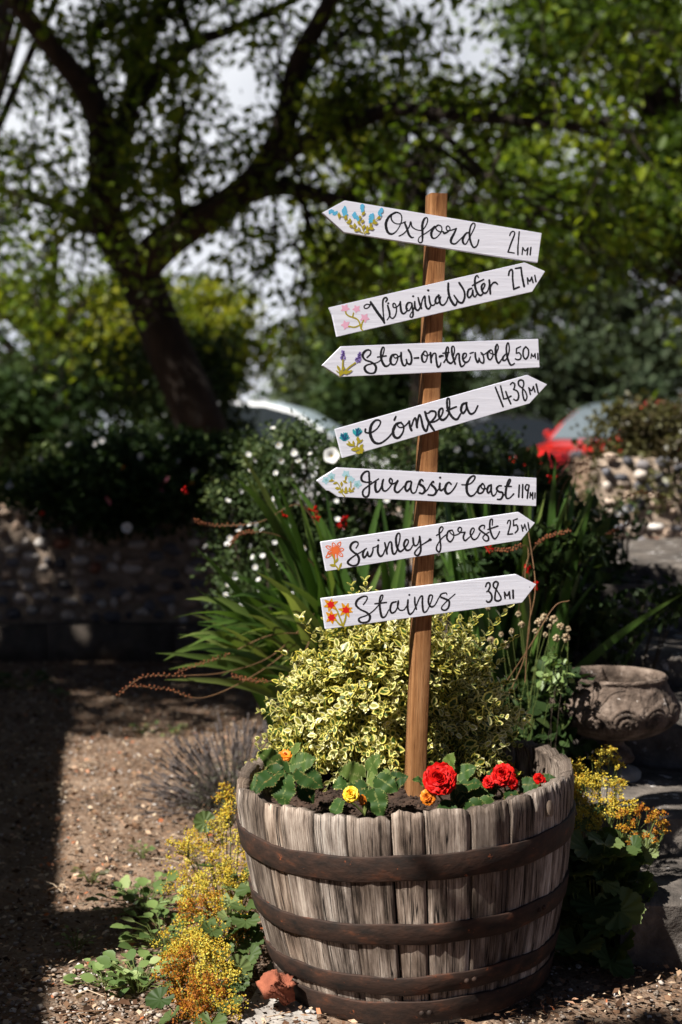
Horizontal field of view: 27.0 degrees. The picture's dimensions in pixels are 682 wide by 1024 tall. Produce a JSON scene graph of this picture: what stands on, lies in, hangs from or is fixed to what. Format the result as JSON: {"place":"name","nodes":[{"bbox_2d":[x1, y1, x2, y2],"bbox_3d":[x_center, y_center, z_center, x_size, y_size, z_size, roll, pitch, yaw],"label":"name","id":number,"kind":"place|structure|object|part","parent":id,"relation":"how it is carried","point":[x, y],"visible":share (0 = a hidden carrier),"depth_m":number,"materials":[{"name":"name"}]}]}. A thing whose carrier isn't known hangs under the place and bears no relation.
{"place":"outdoors","nodes":[
{"label":"outdoors","id":0,"kind":"place"},
{"bbox_2d":[122,522,132,532],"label":"trumpet flower","id":1,"kind":"object","parent":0,"point":[127,527],"visible":1,"depth_m":6.32,"materials":[{"name":"white plant"}]},
{"bbox_2d":[0,463,681,1023],"bbox_3d":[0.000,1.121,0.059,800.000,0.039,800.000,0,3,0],"label":"ground","id":2,"kind":"structure","parent":0,"point":[602,977],"depth_m":3.96,"materials":[{"name":"gravel"}]},
{"bbox_2d":[0,669,54,689],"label":"weed","id":3,"kind":"object","parent":2,"relation":"on","point":[37,674],"visible":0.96,"depth_m":6.31,"materials":[{"name":"green plant"}]},
{"bbox_2d":[54,925,93,952],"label":"weed","id":4,"kind":"object","parent":2,"relation":"on","point":[71,940],"visible":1,"depth_m":3.10,"materials":[{"name":"green plant"}]},
{"bbox_2d":[0,324,170,473],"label":"evergreen shrub","id":5,"kind":"object","parent":2,"relation":"on","point":[28,416],"visible":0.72,"depth_m":12.35,"materials":[{"name":"green plant"}]},
{"bbox_2d":[70,867,109,883],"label":"weed","id":6,"kind":"object","parent":2,"relation":"on","point":[96,874],"visible":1,"depth_m":3.55,"materials":[{"name":"green plant"}]},
{"bbox_2d":[63,958,144,987],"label":"weed","id":7,"kind":"object","parent":2,"relation":"on","point":[68,978],"visible":0.76,"depth_m":2.89,"materials":[{"name":"green plant"}]},
{"bbox_2d":[0,226,214,416],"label":"broadleaf tree","id":8,"kind":"object","parent":2,"relation":"on","point":[96,298],"visible":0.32,"depth_m":19.93,"materials":[{"name":"green plant"}]},
{"bbox_2d":[80,944,185,996],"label":"weed","id":9,"kind":"object","parent":2,"relation":"on","point":[107,959],"visible":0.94,"depth_m":2.87,"materials":[{"name":"green plant"}]},
{"bbox_2d":[85,870,186,923],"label":"weed","id":10,"kind":"object","parent":2,"relation":"on","point":[129,895],"visible":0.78,"depth_m":3.34,"materials":[{"name":"green plant"}]},
{"bbox_2d":[127,840,155,858],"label":"weed","id":11,"kind":"object","parent":2,"relation":"on","point":[144,848],"visible":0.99,"depth_m":3.77,"materials":[{"name":"green plant"}]},
{"bbox_2d":[127,720,158,732],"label":"weed","id":12,"kind":"object","parent":2,"relation":"on","point":[156,722],"visible":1,"depth_m":5.36,"materials":[{"name":"green plant"}]},
{"bbox_2d":[145,872,173,892],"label":"weed","id":13,"kind":"object","parent":2,"relation":"on","point":[157,878],"visible":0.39,"depth_m":3.48,"materials":[{"name":"green plant"}]},
{"bbox_2d":[110,900,210,953],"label":"weed","id":14,"kind":"object","parent":2,"relation":"on","point":[141,933],"visible":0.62,"depth_m":3.11,"materials":[{"name":"green plant"}]},
{"bbox_2d":[158,723,188,735],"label":"weed","id":15,"kind":"object","parent":2,"relation":"on","point":[175,732],"visible":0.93,"depth_m":5.30,"materials":[{"name":"green plant"}]},
{"bbox_2d":[118,320,264,449],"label":"evergreen shrub","id":16,"kind":"object","parent":2,"relation":"on","point":[216,357],"visible":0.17,"depth_m":13.70,"materials":[{"name":"green plant"}]},
{"bbox_2d":[144,912,252,1023],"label":"mantle plant","id":17,"kind":"object","parent":2,"relation":"on","point":[240,977],"visible":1,"depth_m":2.76,"materials":[{"name":"yellow plant"}]},
{"bbox_2d":[161,780,259,938],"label":"mantle plant","id":18,"kind":"object","parent":2,"relation":"on","point":[200,825],"visible":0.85,"depth_m":3.19,"materials":[{"name":"yellow plant"}]},
{"bbox_2d":[134,712,286,826],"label":"lavender bush","id":19,"kind":"object","parent":2,"relation":"on","point":[207,790],"visible":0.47,"depth_m":4.25,"materials":[{"name":"grey plant"}]},
{"bbox_2d":[157,854,263,975],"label":"mantle plant","id":20,"kind":"object","parent":2,"relation":"on","point":[244,942],"visible":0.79,"depth_m":2.98,"materials":[{"name":"yellow plant"}]},
{"bbox_2d":[163,265,284,400],"bbox_3d":[-1.964,-1.957,21.850,2.254,3.934,2.868,0,3,0],"label":"broadleaf tree","id":21,"kind":"object","parent":2,"relation":"on","point":[205,287],"visible":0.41,"depth_m":21.46,"materials":[{"name":"green plant"}]},
{"bbox_2d":[0,505,450,661],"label":"flint wall","id":22,"kind":"structure","parent":2,"relation":"on","point":[73,599],"depth_m":7.22,"materials":[{"name":"stone"}]},
{"bbox_2d":[0,416,292,547],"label":"rose hedge","id":23,"kind":"object","parent":22,"relation":"on","point":[104,484],"visible":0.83,"depth_m":6.79,"materials":[{"name":"green plant"}]},
{"bbox_2d":[0,416,207,510],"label":"climbing shrub","id":24,"kind":"object","parent":23,"relation":"on","point":[52,448],"visible":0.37,"depth_m":6.96,"materials":[{"name":"green plant"}]},
{"bbox_2d":[116,451,414,743],"bbox_3d":[-0.169,0.390,4.017,0.811,1.126,0.789,0,3,0],"label":"strap leaf clump","id":25,"kind":"object","parent":2,"relation":"on","point":[254,634],"visible":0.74,"depth_m":3.91,"materials":[{"name":"green plant"}]},
{"bbox_2d":[187,408,381,746],"bbox_3d":[-0.203,0.290,5.057,0.731,1.304,0.792,0,3,0],"label":"flowering shrub","id":26,"kind":"object","parent":2,"relation":"on","point":[281,460],"visible":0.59,"depth_m":4.88,"materials":[{"name":"green plant"}]},
{"bbox_2d":[324,447,339,462],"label":"trumpet flower","id":27,"kind":"object","parent":26,"relation":"attached to","point":[332,455],"visible":1,"depth_m":4.40,"materials":[{"name":"white plant"}]},
{"bbox_2d":[155,401,414,506],"bbox_3d":[-0.686,-0.574,17.207,4.190,1.552,2.037,1,3,12],"label":"parked car","id":28,"kind":"object","parent":2,"relation":"on","point":[274,411],"visible":0.01,"depth_m":16.56,"materials":[{"name":"paint"}]},
{"bbox_3d":[-1.258,-0.961,16.586,2.800,0.590,0.210,1,3,12],"label":"side window","id":29,"kind":"part","parent":28,"relation":"part of","materials":[{"name":"black glass"}]},
{"bbox_2d":[251,303,411,419],"bbox_3d":[-0.010,-2.727,29.981,4.322,4.623,5.540,0,3,0],"label":"broadleaf tree","id":30,"kind":"object","parent":2,"relation":"on","point":[288,397],"visible":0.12,"depth_m":28.94,"materials":[{"name":"green plant"}]},
{"bbox_2d":[0,0,681,434],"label":"spreading tree","id":31,"kind":"object","parent":2,"relation":"on","point":[112,166],"visible":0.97,"depth_m":10.49,"materials":[{"name":"green plant"}]},
{"bbox_2d":[0,336,681,468],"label":"boundary hedge","id":32,"kind":"object","parent":2,"relation":"on","point":[263,393],"depth_m":33.26,"materials":[{"name":"green plant"}]},
{"bbox_2d":[239,961,494,1023],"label":"paving slab","id":33,"kind":"structure","parent":2,"relation":"on","point":[256,1013],"depth_m":2.74,"materials":[{"name":"grey stone"}]},
{"bbox_2d":[256,969,297,1005],"bbox_3d":[-0.119,0.923,2.753,0.076,0.065,0.066,5,11,-35],"label":"brick fragment","id":34,"kind":"object","parent":33,"relation":"on","point":[273,984],"visible":1,"depth_m":2.74,"materials":[{"name":"orange brick"}]},
{"bbox_2d":[236,739,576,1023],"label":"half barrel","id":35,"kind":"object","parent":33,"relation":"on","point":[455,917],"visible":0.89,"depth_m":2.66,"materials":[{"name":"brown wood"}]},
{"bbox_2d":[269,765,537,846],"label":"soil","id":36,"kind":"structure","parent":35,"relation":"in","point":[401,799],"depth_m":2.88,"materials":[{"name":"brown soil"}]},
{"bbox_2d":[250,743,323,804],"bbox_3d":[-0.110,0.515,2.755,0.116,0.119,0.115,-3,4,-41],"label":"begonia","id":37,"kind":"object","parent":36,"relation":"on","point":[282,772],"visible":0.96,"depth_m":2.75,"materials":[{"name":"green plant"}]},
{"bbox_2d":[329,754,407,816],"bbox_3d":[0.047,0.529,2.721,0.130,0.115,0.108,2,4,32],"label":"begonia","id":38,"kind":"object","parent":36,"relation":"on","point":[351,783],"visible":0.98,"depth_m":2.73,"materials":[{"name":"green plant"}]},
{"bbox_2d":[245,575,531,791],"bbox_3d":[0.106,0.384,3.126,0.642,0.496,0.444,0,3,0],"label":"variegated shrub","id":39,"kind":"object","parent":36,"relation":"on","point":[349,704],"visible":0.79,"depth_m":3.02,"materials":[{"name":"yellow plant"}]},
{"bbox_2d":[316,193,546,796],"bbox_3d":[0.182,0.018,2.893,0.479,1.318,0.052,-1,3,-12],"label":"signpost","id":40,"kind":"object","parent":36,"relation":"on","point":[435,231],"visible":1,"depth_m":2.86,"materials":[{"name":"white wood"}]},
{"bbox_2d":[412,752,493,809],"bbox_3d":[0.215,0.528,2.723,0.153,0.122,0.097,-1,3,-14],"label":"begonia","id":41,"kind":"object","parent":36,"relation":"on","point":[467,791],"visible":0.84,"depth_m":2.70,"materials":[{"name":"red plant"}]},
{"bbox_2d":[482,763,555,799],"bbox_3d":[0.352,0.542,2.830,0.157,0.090,0.064,0,3,0],"label":"begonia","id":42,"kind":"object","parent":36,"relation":"on","point":[502,775],"visible":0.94,"depth_m":2.82,"materials":[{"name":"red plant"}]},
{"bbox_2d":[308,436,479,629],"bbox_3d":[0.198,0.285,5.261,0.714,1.280,0.699,0,3,0],"label":"flowering shrub","id":43,"kind":"object","parent":2,"relation":"on","point":[401,463],"visible":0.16,"depth_m":5.20,"materials":[{"name":"green plant"}]},
{"bbox_2d":[293,327,495,458],"bbox_3d":[0.755,-1.361,19.912,3.070,2.961,3.070,0,3,0],"label":"evergreen shrub","id":44,"kind":"object","parent":2,"relation":"on","point":[354,400],"visible":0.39,"depth_m":19.39,"materials":[{"name":"green plant"}]},
{"bbox_2d":[276,57,565,460],"bbox_3d":[1.024,-3.040,19.042,3.989,6.392,4.016,0,3,0],"label":"broadleaf tree","id":45,"kind":"object","parent":2,"relation":"on","point":[414,336],"visible":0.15,"depth_m":18.76,"materials":[{"name":"green plant"}]},
{"bbox_2d":[410,414,583,513],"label":"flowering shrub","id":46,"kind":"object","parent":2,"relation":"on","point":[464,440],"visible":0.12,"depth_m":5.24,"materials":[{"name":"green plant"}]},
{"bbox_2d":[461,415,557,463],"bbox_3d":[2.579,-1.071,26.989,4.220,1.552,2.000,-1,3,-20],"label":"parked car","id":47,"kind":"object","parent":2,"relation":"on","point":[535,430],"visible":0.04,"depth_m":26.53,"materials":[{"name":"paint"}]},
{"bbox_3d":[3.211,-1.462,26.461,2.800,0.590,0.210,-1,3,-20],"label":"side window","id":48,"kind":"part","parent":47,"relation":"part of","materials":[{"name":"grey glass"}]},
{"bbox_2d":[405,443,648,614],"bbox_3d":[0.630,0.350,4.936,0.838,1.179,0.818,0,3,0],"label":"leafy shrub","id":49,"kind":"object","parent":2,"relation":"on","point":[530,459],"visible":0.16,"depth_m":4.71,"materials":[{"name":"green plant"}]},
{"bbox_2d":[511,469,525,476],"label":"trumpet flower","id":50,"kind":"object","parent":49,"relation":"attached to","point":[516,472],"visible":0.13,"depth_m":4.71,"materials":[{"name":"white plant"}]},
{"bbox_2d":[486,532,570,746],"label":"seedhead plant","id":51,"kind":"object","parent":2,"relation":"on","point":[540,621],"visible":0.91,"depth_m":3.42,"materials":[{"name":"green plant"}]},
{"bbox_2d":[443,510,626,702],"bbox_3d":[0.580,0.484,4.254,0.610,0.994,0.775,0,3,0],"label":"leafy shrub","id":52,"kind":"object","parent":2,"relation":"on","point":[594,539],"visible":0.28,"depth_m":4.00,"materials":[{"name":"green plant"}]},
{"bbox_2d":[485,658,602,804],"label":"leafy shrub","id":53,"kind":"object","parent":2,"relation":"on","point":[567,735],"visible":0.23,"depth_m":3.50,"materials":[{"name":"green plant"}]},
{"bbox_2d":[536,644,574,747],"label":"self sown plant","id":54,"kind":"object","parent":2,"relation":"on","point":[551,676],"visible":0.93,"depth_m":3.38,"materials":[{"name":"green plant"}]},
{"bbox_2d":[439,455,681,700],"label":"strap leaf clump","id":55,"kind":"object","parent":2,"relation":"on","point":[562,611],"visible":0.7,"depth_m":4.01,"materials":[{"name":"green plant"}]},
{"bbox_2d":[447,211,681,425],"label":"broadleaf tree","id":56,"kind":"object","parent":2,"relation":"on","point":[583,381],"visible":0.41,"depth_m":28.17,"materials":[{"name":"green plant"}]},
{"bbox_2d":[453,0,681,324],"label":"broadleaf tree","id":57,"kind":"object","parent":2,"relation":"on","point":[664,106],"visible":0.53,"depth_m":16.02,"materials":[{"name":"green plant"}]},
{"bbox_2d":[559,457,591,503],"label":"stone wall","id":58,"kind":"structure","parent":2,"relation":"on","point":[577,469],"depth_m":9.95,"materials":[{"name":"beige stone"}]},
{"bbox_2d":[566,388,681,522],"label":"overgrown shrub","id":59,"kind":"object","parent":58,"relation":"on","point":[651,429],"visible":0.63,"depth_m":6.70,"materials":[{"name":"green plant"}]},
{"bbox_2d":[510,401,675,474],"bbox_3d":[4.620,-1.092,23.796,4.218,1.552,2.001,-3,4,-45],"label":"parked car","id":60,"kind":"object","parent":2,"relation":"on","point":[561,448],"visible":0.09,"depth_m":23.27,"materials":[{"name":"paint"}]},
{"bbox_2d":[554,744,670,978],"bbox_3d":[0.542,0.763,3.012,0.251,0.480,0.354,2,4,31],"label":"mantle plant","id":61,"kind":"object","parent":2,"relation":"on","point":[598,914],"visible":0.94,"depth_m":2.96,"materials":[{"name":"green plant"}]},
{"bbox_2d":[549,538,681,970],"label":"stone steps","id":62,"kind":"structure","parent":2,"relation":"on","point":[657,763],"depth_m":3.50,"materials":[{"name":"grey stone"}]},
{"bbox_2d":[549,665,680,782],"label":"garden urn","id":63,"kind":"object","parent":62,"relation":"on","point":[615,706],"visible":0.84,"depth_m":3.47,"materials":[{"name":"stone"}]},
{"bbox_2d":[581,484,651,578],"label":"flowering shrub","id":64,"kind":"object","parent":62,"relation":"on","point":[625,509],"visible":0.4,"depth_m":5.20,"materials":[{"name":"green plant"}]},
{"bbox_2d":[578,579,657,630],"bbox_3d":[0.900,0.311,4.772,0.311,0.155,0.206,0,3,0],"label":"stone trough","id":65,"kind":"object","parent":62,"relation":"on","point":[643,584],"visible":0.13,"depth_m":4.67,"materials":[{"name":"grey stone"}]},
{"bbox_2d":[569,575,681,674],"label":"trailing plant","id":66,"kind":"object","parent":62,"relation":"on","point":[614,656],"visible":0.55,"depth_m":4.12,"materials":[{"name":"green plant"}]},
{"bbox_2d":[590,453,681,539],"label":"flint wall","id":67,"kind":"structure","parent":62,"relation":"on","point":[660,526],"depth_m":6.55,"materials":[{"name":"beige stone"}]},
{"bbox_2d":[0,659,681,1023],"bbox_3d":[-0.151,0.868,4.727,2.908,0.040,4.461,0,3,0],"label":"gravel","id":68,"kind":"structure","parent":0,"point":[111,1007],"depth_m":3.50,"materials":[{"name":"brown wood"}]},
{"bbox_2d":[0,0,681,433],"label":"sky","id":69,"kind":"structure","parent":0,"point":[235,79],"materials":[{"name":"white"}]}
]}

